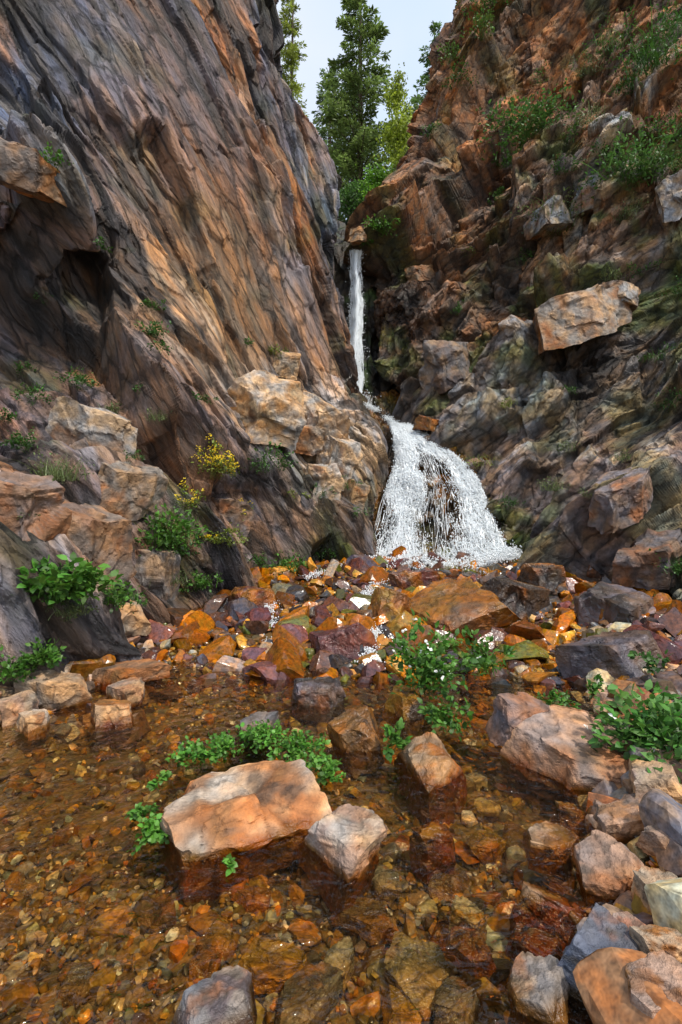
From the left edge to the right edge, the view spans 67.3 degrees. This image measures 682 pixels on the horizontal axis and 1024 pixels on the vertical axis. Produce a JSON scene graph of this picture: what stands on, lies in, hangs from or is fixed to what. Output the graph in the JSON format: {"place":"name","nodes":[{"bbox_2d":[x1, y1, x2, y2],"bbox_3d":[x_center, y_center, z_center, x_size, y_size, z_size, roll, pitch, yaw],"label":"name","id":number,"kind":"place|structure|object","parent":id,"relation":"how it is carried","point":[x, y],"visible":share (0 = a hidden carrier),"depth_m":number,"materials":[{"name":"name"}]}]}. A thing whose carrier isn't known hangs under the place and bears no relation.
{"place":"outdoors","nodes":[
{"label":"outdoors","id":0,"kind":"place"},
{"bbox_2d":[0,0,388,686],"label":"cliff","id":1,"kind":"structure","parent":0,"point":[198,182],"depth_m":7.19,"materials":[{"name":"stone"}]},
{"bbox_2d":[0,137,66,206],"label":"boulder","id":2,"kind":"object","parent":1,"relation":"on","point":[28,171],"visible":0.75,"depth_m":5.43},
{"bbox_2d":[0,471,71,541],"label":"boulder","id":3,"kind":"object","parent":1,"relation":"on","point":[27,494],"visible":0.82,"depth_m":3.83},
{"bbox_2d":[13,637,66,672],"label":"leafy plant","id":4,"kind":"object","parent":1,"relation":"on","point":[54,656],"visible":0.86,"depth_m":3.46,"materials":[{"name":"green plant"}]},
{"bbox_2d":[9,445,98,484],"bbox_3d":[-2.547,-0.385,4.555,0.738,0.398,0.737,0,0,0],"label":"grass tuft","id":5,"kind":"object","parent":1,"relation":"on","point":[56,475],"visible":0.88,"depth_m":4.49,"materials":[{"name":"green plant"}]},
{"bbox_2d":[16,548,123,609],"bbox_3d":[-1.985,0.467,3.710,0.788,0.442,0.783,0,0,0],"label":"leafy plant","id":6,"kind":"object","parent":1,"relation":"on","point":[83,579],"visible":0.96,"depth_m":3.56,"materials":[{"name":"green plant"}]},
{"bbox_2d":[45,396,137,458],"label":"boulder","id":7,"kind":"object","parent":1,"relation":"on","point":[71,421],"visible":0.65,"depth_m":5.71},
{"bbox_2d":[63,500,136,588],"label":"boulder","id":8,"kind":"object","parent":1,"relation":"on","point":[97,535],"visible":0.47,"depth_m":4.39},
{"bbox_2d":[102,579,149,613],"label":"leafy plant","id":9,"kind":"object","parent":1,"relation":"on","point":[120,598],"visible":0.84,"depth_m":4.12,"materials":[{"name":"green plant"}]},
{"bbox_2d":[98,461,168,520],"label":"boulder","id":10,"kind":"object","parent":1,"relation":"on","point":[131,491],"visible":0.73,"depth_m":5.45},
{"bbox_2d":[134,549,180,600],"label":"boulder","id":11,"kind":"object","parent":1,"relation":"on","point":[159,568],"visible":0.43,"depth_m":5.42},
{"bbox_2d":[133,503,210,555],"bbox_3d":[-1.893,0.189,5.716,0.895,0.592,0.864,0,0,27],"label":"leafy plant","id":12,"kind":"object","parent":11,"relation":"on","point":[174,536],"visible":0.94,"depth_m":5.61,"materials":[{"name":"green plant"}]},
{"bbox_2d":[190,434,241,478],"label":"yellow flower plant","id":13,"kind":"object","parent":1,"relation":"on","point":[223,460],"visible":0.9,"depth_m":6.54,"materials":[{"name":"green plant"}]},
{"bbox_2d":[211,497,254,540],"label":"boulder","id":14,"kind":"object","parent":1,"relation":"on","point":[230,510],"visible":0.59,"depth_m":7.11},
{"bbox_2d":[227,370,306,449],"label":"boulder","id":15,"kind":"object","parent":1,"relation":"on","point":[269,407],"visible":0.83,"depth_m":7.21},
{"bbox_2d":[273,350,300,379],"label":"boulder","id":16,"kind":"object","parent":1,"relation":"on","point":[286,365],"visible":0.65,"depth_m":8.67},
{"bbox_2d":[293,390,349,455],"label":"boulder","id":17,"kind":"object","parent":1,"relation":"on","point":[323,418],"visible":0.61,"depth_m":8.55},
{"bbox_2d":[305,463,343,506],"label":"boulder","id":18,"kind":"object","parent":1,"relation":"on","point":[328,477],"visible":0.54,"depth_m":7.82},
{"bbox_2d":[316,435,363,490],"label":"boulder","id":19,"kind":"object","parent":1,"relation":"on","point":[346,456],"visible":0.61,"depth_m":8.59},
{"bbox_2d":[0,561,670,1023],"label":"pool water","id":20,"kind":"structure","parent":0,"point":[258,761],"depth_m":2.49,"materials":[{"name":"liquid"}]},
{"bbox_2d":[16,709,50,740],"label":"boulder","id":21,"kind":"object","parent":20,"relation":"in","point":[31,723],"visible":0.98,"depth_m":3.00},
{"bbox_2d":[90,699,133,730],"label":"boulder","id":22,"kind":"object","parent":20,"relation":"in","point":[108,713],"visible":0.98,"depth_m":3.14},
{"bbox_2d":[127,812,169,855],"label":"watercress plant","id":23,"kind":"object","parent":20,"relation":"on","point":[152,832],"visible":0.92,"depth_m":2.01,"materials":[{"name":"green plant"}]},
{"bbox_2d":[165,735,224,771],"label":"watercress plant","id":24,"kind":"object","parent":20,"relation":"on","point":[214,755],"visible":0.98,"depth_m":2.65,"materials":[{"name":"green plant"}]},
{"bbox_2d":[235,719,289,755],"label":"watercress plant","id":25,"kind":"object","parent":20,"relation":"on","point":[249,735],"visible":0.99,"depth_m":2.82,"materials":[{"name":"green plant"}]},
{"bbox_2d":[267,725,330,767],"bbox_3d":[-0.218,1.251,2.669,0.331,0.208,0.356,0,0,0],"label":"watercress plant","id":26,"kind":"object","parent":20,"relation":"in","point":[294,749],"visible":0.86,"depth_m":2.67,"materials":[{"name":"green plant"}]},
{"bbox_2d":[305,749,345,787],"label":"watercress plant","id":27,"kind":"object","parent":20,"relation":"on","point":[329,768],"visible":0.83,"depth_m":2.49,"materials":[{"name":"green plant"}]},
{"bbox_2d":[381,717,412,762],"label":"watercress plant","id":28,"kind":"object","parent":20,"relation":"on","point":[397,740],"visible":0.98,"depth_m":2.73,"materials":[{"name":"green plant"}]},
{"bbox_2d":[381,609,485,701],"bbox_3d":[0.623,0.982,3.425,0.688,0.603,0.779,0,0,0],"label":"white flower plant","id":29,"kind":"object","parent":20,"relation":"on","point":[428,661],"visible":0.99,"depth_m":3.38,"materials":[{"name":"green plant"}]},
{"bbox_2d":[417,696,473,740],"bbox_3d":[0.618,1.214,3.025,0.362,0.218,0.351,0,0,0],"label":"watercress plant","id":30,"kind":"object","parent":20,"relation":"on","point":[436,715],"visible":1,"depth_m":3.00,"materials":[{"name":"green plant"}]},
{"bbox_2d":[483,692,548,746],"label":"boulder","id":31,"kind":"object","parent":20,"relation":"in","point":[511,712],"visible":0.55,"depth_m":2.81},
{"bbox_2d":[0,555,681,1023],"bbox_3d":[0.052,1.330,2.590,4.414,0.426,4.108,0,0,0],"label":"pool cobbles","id":32,"kind":"object","parent":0,"point":[500,925],"visible":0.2,"depth_m":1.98,"materials":[{"name":"gravel"}]},
{"bbox_2d":[0,690,38,732],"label":"boulder","id":33,"kind":"object","parent":32,"relation":"on","point":[12,706],"visible":0.64,"depth_m":3.15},
{"bbox_2d":[13,670,92,716],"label":"boulder","id":34,"kind":"object","parent":32,"relation":"on","point":[54,690],"visible":0.72,"depth_m":3.40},
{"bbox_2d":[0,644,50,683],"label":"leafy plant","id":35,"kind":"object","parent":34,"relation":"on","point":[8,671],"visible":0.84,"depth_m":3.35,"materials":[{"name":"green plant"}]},
{"bbox_2d":[58,962,93,1008],"bbox_3d":[-0.808,1.453,1.587,0.106,0.050,0.134,0,0,0],"label":"submerged slab","id":36,"kind":"object","parent":32,"relation":"on","point":[72,991],"depth_m":1.56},
{"bbox_2d":[0,635,171,749],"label":"bank rocks","id":37,"kind":"object","parent":32,"relation":"on","point":[164,644],"visible":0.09,"depth_m":3.29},
{"bbox_2d":[106,677,144,707],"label":"boulder","id":38,"kind":"object","parent":37,"relation":"on","point":[132,690],"visible":0.84,"depth_m":3.47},
{"bbox_2d":[91,658,170,689],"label":"boulder","id":39,"kind":"object","parent":37,"relation":"on","point":[146,670],"visible":0.75,"depth_m":3.92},
{"bbox_2d":[137,893,176,932],"bbox_3d":[-0.675,1.456,1.854,0.126,0.063,0.206,0,0,-32],"label":"submerged slab","id":40,"kind":"object","parent":32,"relation":"on","point":[159,908],"depth_m":1.83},
{"bbox_2d":[188,915,240,981],"bbox_3d":[-0.418,1.457,1.711,0.121,0.068,0.216,0,0,22],"label":"submerged slab","id":41,"kind":"object","parent":32,"relation":"on","point":[221,937],"depth_m":1.69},
{"bbox_2d":[231,885,270,912],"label":"submerged slab","id":42,"kind":"object","parent":32,"relation":"on","point":[250,899],"depth_m":1.91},
{"bbox_2d":[227,586,275,609],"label":"boulder","id":43,"kind":"object","parent":32,"relation":"on","point":[260,597],"visible":0.52,"depth_m":5.77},
{"bbox_2d":[234,711,281,756],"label":"boulder","id":44,"kind":"object","parent":32,"relation":"on","point":[273,717],"visible":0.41,"depth_m":3.02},
{"bbox_2d":[237,936,306,994],"bbox_3d":[-0.218,1.455,1.644,0.259,0.081,0.162,0,0,0],"label":"submerged slab","id":45,"kind":"object","parent":32,"relation":"on","point":[260,955],"depth_m":1.62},
{"bbox_2d":[276,961,343,1023],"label":"submerged slab","id":46,"kind":"object","parent":32,"relation":"on","point":[310,1003],"depth_m":1.51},
{"bbox_2d":[290,676,346,722],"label":"boulder","id":47,"kind":"object","parent":32,"relation":"on","point":[328,693],"visible":0.95,"depth_m":3.45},
{"bbox_2d":[0,843,665,1023],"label":"pool pebbles","id":48,"kind":"object","parent":32,"relation":"on","point":[166,974],"visible":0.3,"depth_m":1.80,"materials":[{"name":"stone"}]},
{"bbox_2d":[635,824,669,856],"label":"boulder","id":49,"kind":"object","parent":48,"relation":"on","point":[651,837],"visible":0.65,"depth_m":1.85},
{"bbox_2d":[631,866,677,912],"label":"boulder","id":50,"kind":"object","parent":48,"relation":"on","point":[643,876],"visible":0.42,"depth_m":1.64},
{"bbox_2d":[0,626,677,1023],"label":"pool pebbles","id":51,"kind":"object","parent":32,"relation":"on","point":[26,986],"visible":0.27,"depth_m":2.36,"materials":[{"name":"stone"}]},
{"bbox_2d":[171,965,256,1023],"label":"boulder","id":52,"kind":"object","parent":51,"relation":"on","point":[224,995],"visible":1,"depth_m":1.31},
{"bbox_2d":[158,759,331,902],"bbox_3d":[-0.410,1.321,2.229,0.734,0.337,0.532,0,0,-22],"label":"boulder","id":53,"kind":"object","parent":51,"relation":"on","point":[248,811],"visible":0.91,"depth_m":2.05,"materials":[{"name":"stone"}]},
{"bbox_2d":[573,830,643,907],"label":"boulder","id":54,"kind":"object","parent":51,"relation":"on","point":[606,864],"visible":0.75,"depth_m":1.78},
{"bbox_2d":[323,935,354,994],"bbox_3d":[-0.001,1.452,1.662,0.106,0.074,0.152,0,0,30],"label":"submerged slab","id":55,"kind":"object","parent":32,"relation":"on","point":[340,954],"depth_m":1.64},
{"bbox_2d":[295,804,387,914],"bbox_3d":[0.002,1.328,1.959,0.312,0.323,0.355,0,0,-15],"label":"boulder","id":56,"kind":"object","parent":32,"relation":"on","point":[342,842],"visible":0.92,"depth_m":1.91,"materials":[{"name":"stone"}]},
{"bbox_2d":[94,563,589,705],"bbox_3d":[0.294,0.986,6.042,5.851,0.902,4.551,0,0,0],"label":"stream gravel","id":57,"kind":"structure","parent":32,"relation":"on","point":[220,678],"depth_m":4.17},
{"bbox_2d":[309,622,378,661],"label":"boulder","id":58,"kind":"object","parent":32,"relation":"on","point":[346,640],"visible":0.58,"depth_m":4.42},
{"bbox_2d":[327,706,384,778],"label":"boulder","id":59,"kind":"object","parent":32,"relation":"on","point":[349,730],"visible":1,"depth_m":2.80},
{"bbox_2d":[330,897,398,944],"bbox_3d":[0.082,1.456,1.834,0.240,0.079,0.180,0,0,0],"label":"submerged slab","id":60,"kind":"object","parent":32,"relation":"on","point":[373,922],"depth_m":1.79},
{"bbox_2d":[68,545,681,698],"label":"stream cobbles","id":61,"kind":"object","parent":32,"relation":"on","point":[285,655],"visible":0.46,"depth_m":4.82,"materials":[{"name":"stone"}]},
{"bbox_2d":[119,599,150,635],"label":"boulder","id":62,"kind":"object","parent":61,"relation":"on","point":[137,623],"visible":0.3,"depth_m":4.70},
{"bbox_2d":[367,865,402,900],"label":"submerged slab","id":63,"kind":"object","parent":32,"relation":"on","point":[384,877],"depth_m":1.97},
{"bbox_2d":[367,587,411,624],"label":"boulder","id":64,"kind":"object","parent":32,"relation":"on","point":[390,604],"visible":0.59,"depth_m":5.13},
{"bbox_2d":[381,984,421,1023],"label":"submerged slab","id":65,"kind":"object","parent":32,"relation":"on","point":[397,1005],"depth_m":1.48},
{"bbox_2d":[382,685,424,739],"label":"boulder","id":66,"kind":"object","parent":32,"relation":"on","point":[404,704],"visible":0.74,"depth_m":3.24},
{"bbox_2d":[388,568,440,589],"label":"boulder","id":67,"kind":"object","parent":32,"relation":"on","point":[403,579],"visible":0.69,"depth_m":6.44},
{"bbox_2d":[384,931,451,1023],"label":"submerged slab","id":68,"kind":"object","parent":32,"relation":"on","point":[405,966],"depth_m":1.59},
{"bbox_2d":[394,732,466,825],"bbox_3d":[0.467,1.337,2.608,0.295,0.341,0.459,0,0,-17],"label":"boulder","id":69,"kind":"object","parent":32,"relation":"on","point":[427,761],"visible":0.94,"depth_m":2.50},
{"bbox_2d":[409,820,455,884],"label":"boulder","id":70,"kind":"object","parent":32,"relation":"on","point":[437,832],"visible":0.9,"depth_m":2.04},
{"bbox_2d":[362,389,507,554],"bbox_3d":[1.356,-1.142,10.598,3.538,5.471,5.630,0,0,-3],"label":"cascade rock","id":71,"kind":"object","parent":32,"relation":"on","point":[385,401],"visible":0.16,"depth_m":8.98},
{"bbox_2d":[427,864,471,900],"bbox_3d":[0.435,1.456,2.029,0.130,0.075,0.221,0,0,37],"label":"submerged slab","id":72,"kind":"object","parent":32,"relation":"on","point":[442,884],"depth_m":1.98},
{"bbox_2d":[432,976,481,1023],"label":"submerged slab","id":73,"kind":"object","parent":32,"relation":"on","point":[450,1004],"depth_m":1.49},
{"bbox_2d":[410,578,522,640],"bbox_3d":[1.168,1.039,5.416,0.966,0.640,1.330,0,0,-34],"label":"boulder","id":74,"kind":"object","parent":32,"relation":"on","point":[451,604],"visible":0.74,"depth_m":5.07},
{"bbox_2d":[449,895,486,941],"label":"boulder","id":75,"kind":"object","parent":32,"relation":"on","point":[471,914],"visible":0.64,"depth_m":1.72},
{"bbox_2d":[444,926,495,979],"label":"boulder","id":76,"kind":"object","parent":32,"relation":"on","point":[472,962],"visible":0.99,"depth_m":1.56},
{"bbox_2d":[448,625,519,680],"bbox_3d":[0.985,1.027,3.717,0.588,0.396,0.489,0,0,25],"label":"flowering plant","id":77,"kind":"object","parent":32,"relation":"on","point":[490,661],"visible":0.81,"depth_m":3.66,"materials":[{"name":"green plant"}]},
{"bbox_2d":[465,830,505,864],"bbox_3d":[0.638,1.453,2.223,0.198,0.085,0.154,0,0,0],"label":"submerged slab","id":78,"kind":"object","parent":32,"relation":"on","point":[489,850],"depth_m":2.19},
{"bbox_2d":[480,576,550,624],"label":"boulder","id":79,"kind":"object","parent":32,"relation":"on","point":[522,600],"visible":0.6,"depth_m":5.44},
{"bbox_2d":[505,951,577,1023],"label":"boulder","id":80,"kind":"object","parent":32,"relation":"on","point":[538,987],"visible":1,"depth_m":1.35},
{"bbox_2d":[517,562,569,594],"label":"boulder","id":81,"kind":"object","parent":32,"relation":"on","point":[545,575],"visible":0.77,"depth_m":6.14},
{"bbox_2d":[522,821,579,880],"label":"boulder","id":82,"kind":"object","parent":32,"relation":"on","point":[554,838],"visible":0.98,"depth_m":1.99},
{"bbox_2d":[500,704,628,798],"bbox_3d":[1.185,1.222,2.589,0.676,0.319,0.484,0,0,0],"label":"boulder","id":83,"kind":"object","parent":32,"relation":"on","point":[551,745],"visible":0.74,"depth_m":2.56,"materials":[{"name":"stone"}]},
{"bbox_2d":[550,801,586,838],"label":"boulder","id":84,"kind":"object","parent":32,"relation":"on","point":[572,810],"visible":0.76,"depth_m":2.21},
{"bbox_2d":[555,902,588,950],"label":"boulder","id":85,"kind":"object","parent":32,"relation":"on","point":[577,913],"visible":0.38,"depth_m":1.62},
{"bbox_2d":[554,630,666,688],"bbox_3d":[2.148,1.122,3.876,0.838,0.442,0.555,0,0,-23],"label":"boulder","id":86,"kind":"object","parent":32,"relation":"on","point":[605,651],"visible":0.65,"depth_m":3.78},
{"bbox_2d":[574,581,653,625],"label":"boulder","id":87,"kind":"object","parent":32,"relation":"on","point":[617,603],"visible":0.56,"depth_m":4.78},
{"bbox_2d":[561,607,681,1023],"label":"bank rocks","id":88,"kind":"object","parent":32,"relation":"on","point":[601,980],"visible":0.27,"depth_m":1.62,"materials":[{"name":"stone"}]},
{"bbox_2d":[505,923,562,961],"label":"boulder","id":89,"kind":"object","parent":88,"relation":"on","point":[522,935],"visible":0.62,"depth_m":1.56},
{"bbox_2d":[509,881,572,937],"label":"boulder","id":90,"kind":"object","parent":88,"relation":"on","point":[557,907],"visible":0.82,"depth_m":1.70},
{"bbox_2d":[557,903,639,1023],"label":"boulder","id":91,"kind":"object","parent":88,"relation":"on","point":[602,927],"visible":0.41,"depth_m":1.40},
{"bbox_2d":[584,793,643,844],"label":"boulder","id":92,"kind":"object","parent":88,"relation":"on","point":[620,820],"visible":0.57,"depth_m":2.04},
{"bbox_2d":[581,679,681,782],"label":"watercress plant","id":93,"kind":"object","parent":32,"relation":"on","point":[661,718],"visible":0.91,"depth_m":2.49,"materials":[{"name":"green plant"}]},
{"bbox_2d":[612,528,681,589],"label":"boulder","id":94,"kind":"object","parent":32,"relation":"on","point":[632,567],"visible":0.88,"depth_m":6.30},
{"bbox_2d":[625,950,681,1018],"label":"boulder","id":95,"kind":"object","parent":32,"relation":"on","point":[662,969],"visible":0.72,"depth_m":1.23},
{"bbox_2d":[628,759,681,804],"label":"boulder","id":96,"kind":"object","parent":32,"relation":"on","point":[644,781],"visible":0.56,"depth_m":2.14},
{"bbox_2d":[629,924,681,963],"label":"boulder","id":97,"kind":"object","parent":32,"relation":"on","point":[648,938],"visible":0.51,"depth_m":1.38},
{"bbox_2d":[276,0,456,218],"label":"sky","id":98,"kind":"structure","parent":0,"point":[408,22],"materials":[{"name":"white"}]},
{"bbox_2d":[333,220,400,396],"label":"gully back wall","id":99,"kind":"structure","parent":0,"point":[372,375],"depth_m":12.37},
{"bbox_2d":[338,178,367,220],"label":"green shrub","id":100,"kind":"object","parent":99,"relation":"on","point":[351,201],"visible":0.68,"depth_m":17.71,"materials":[{"name":"green plant"}]},
{"bbox_2d":[372,62,412,175],"bbox_3d":[1.882,-12.206,17.530,1.626,5.818,1.621,0,0,0],"label":"aspen tree","id":101,"kind":"object","parent":99,"relation":"on","point":[395,137],"visible":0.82,"depth_m":17.32,"materials":[{"name":"green plant"}]},
{"bbox_2d":[343,0,681,601],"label":"cliff","id":102,"kind":"structure","parent":0,"point":[433,194],"depth_m":9.92,"materials":[{"name":"stone"}]},
{"bbox_2d":[345,248,375,405],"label":"waterfall","id":103,"kind":"structure","parent":102,"relation":"attached to","point":[356,324],"depth_m":11.42,"materials":[{"name":"white liquid"}]},
{"bbox_2d":[418,340,469,393],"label":"boulder","id":104,"kind":"object","parent":102,"relation":"on","point":[444,368],"visible":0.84,"depth_m":9.83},
{"bbox_2d":[369,422,522,570],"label":"cascade","id":105,"kind":"object","parent":102,"relation":"attached to","point":[407,438],"visible":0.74,"depth_m":8.61,"materials":[{"name":"white liquid"}]},
{"bbox_2d":[476,78,584,151],"bbox_3d":[3.880,-7.991,10.508,2.309,0.955,1.677,0,0,0],"label":"leafy plant","id":106,"kind":"object","parent":102,"relation":"on","point":[524,132],"visible":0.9,"depth_m":10.32,"materials":[{"name":"green plant"}]},
{"bbox_2d":[523,195,574,240],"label":"boulder","id":107,"kind":"object","parent":102,"relation":"on","point":[534,230],"visible":0.88,"depth_m":10.03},
{"bbox_2d":[533,284,631,354],"bbox_3d":[4.327,-3.412,9.206,1.761,1.242,1.061,0,0,8],"label":"boulder","id":108,"kind":"object","parent":102,"relation":"on","point":[565,320],"visible":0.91,"depth_m":8.85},
{"bbox_2d":[569,174,606,218],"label":"boulder","id":109,"kind":"object","parent":102,"relation":"on","point":[589,193],"visible":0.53,"depth_m":9.92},
{"bbox_2d":[587,465,652,533],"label":"boulder","id":110,"kind":"object","parent":102,"relation":"on","point":[625,501],"visible":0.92,"depth_m":6.44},
{"bbox_2d":[572,115,681,205],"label":"shrub","id":111,"kind":"object","parent":102,"relation":"on","point":[643,166],"visible":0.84,"depth_m":9.19,"materials":[{"name":"green plant"}]},
{"bbox_2d":[597,6,681,95],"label":"shrub","id":112,"kind":"object","parent":102,"relation":"on","point":[654,57],"visible":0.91,"depth_m":9.49,"materials":[{"name":"green plant"}]},
{"bbox_2d":[655,170,681,222],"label":"boulder","id":113,"kind":"object","parent":102,"relation":"on","point":[668,190],"visible":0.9,"depth_m":9.02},
{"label":"hillside","id":114,"kind":"structure","parent":0,"visible":0},
{"bbox_2d":[279,0,308,116],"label":"conifer tree","id":115,"kind":"object","parent":114,"relation":"on","point":[292,53],"visible":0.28,"depth_m":26.76,"materials":[{"name":"green plant"}]},
{"bbox_2d":[311,62,356,221],"bbox_3d":[-0.485,-16.888,23.868,3.063,8.205,3.460,0,0,0],"label":"conifer tree","id":116,"kind":"object","parent":114,"relation":"on","point":[322,131],"visible":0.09,"depth_m":23.80,"materials":[{"name":"green plant"}]},
{"bbox_2d":[312,0,398,221],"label":"conifer tree","id":117,"kind":"object","parent":114,"relation":"on","point":[361,148],"visible":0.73,"depth_m":19.50,"materials":[{"name":"green plant"}]},
{"bbox_2d":[410,21,441,113],"bbox_3d":[4.436,-17.936,24.032,3.767,9.996,3.338,0,0,0],"label":"conifer tree","id":118,"kind":"object","parent":114,"relation":"on","point":[433,29],"visible":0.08,"depth_m":23.85,"materials":[{"name":"green plant"}]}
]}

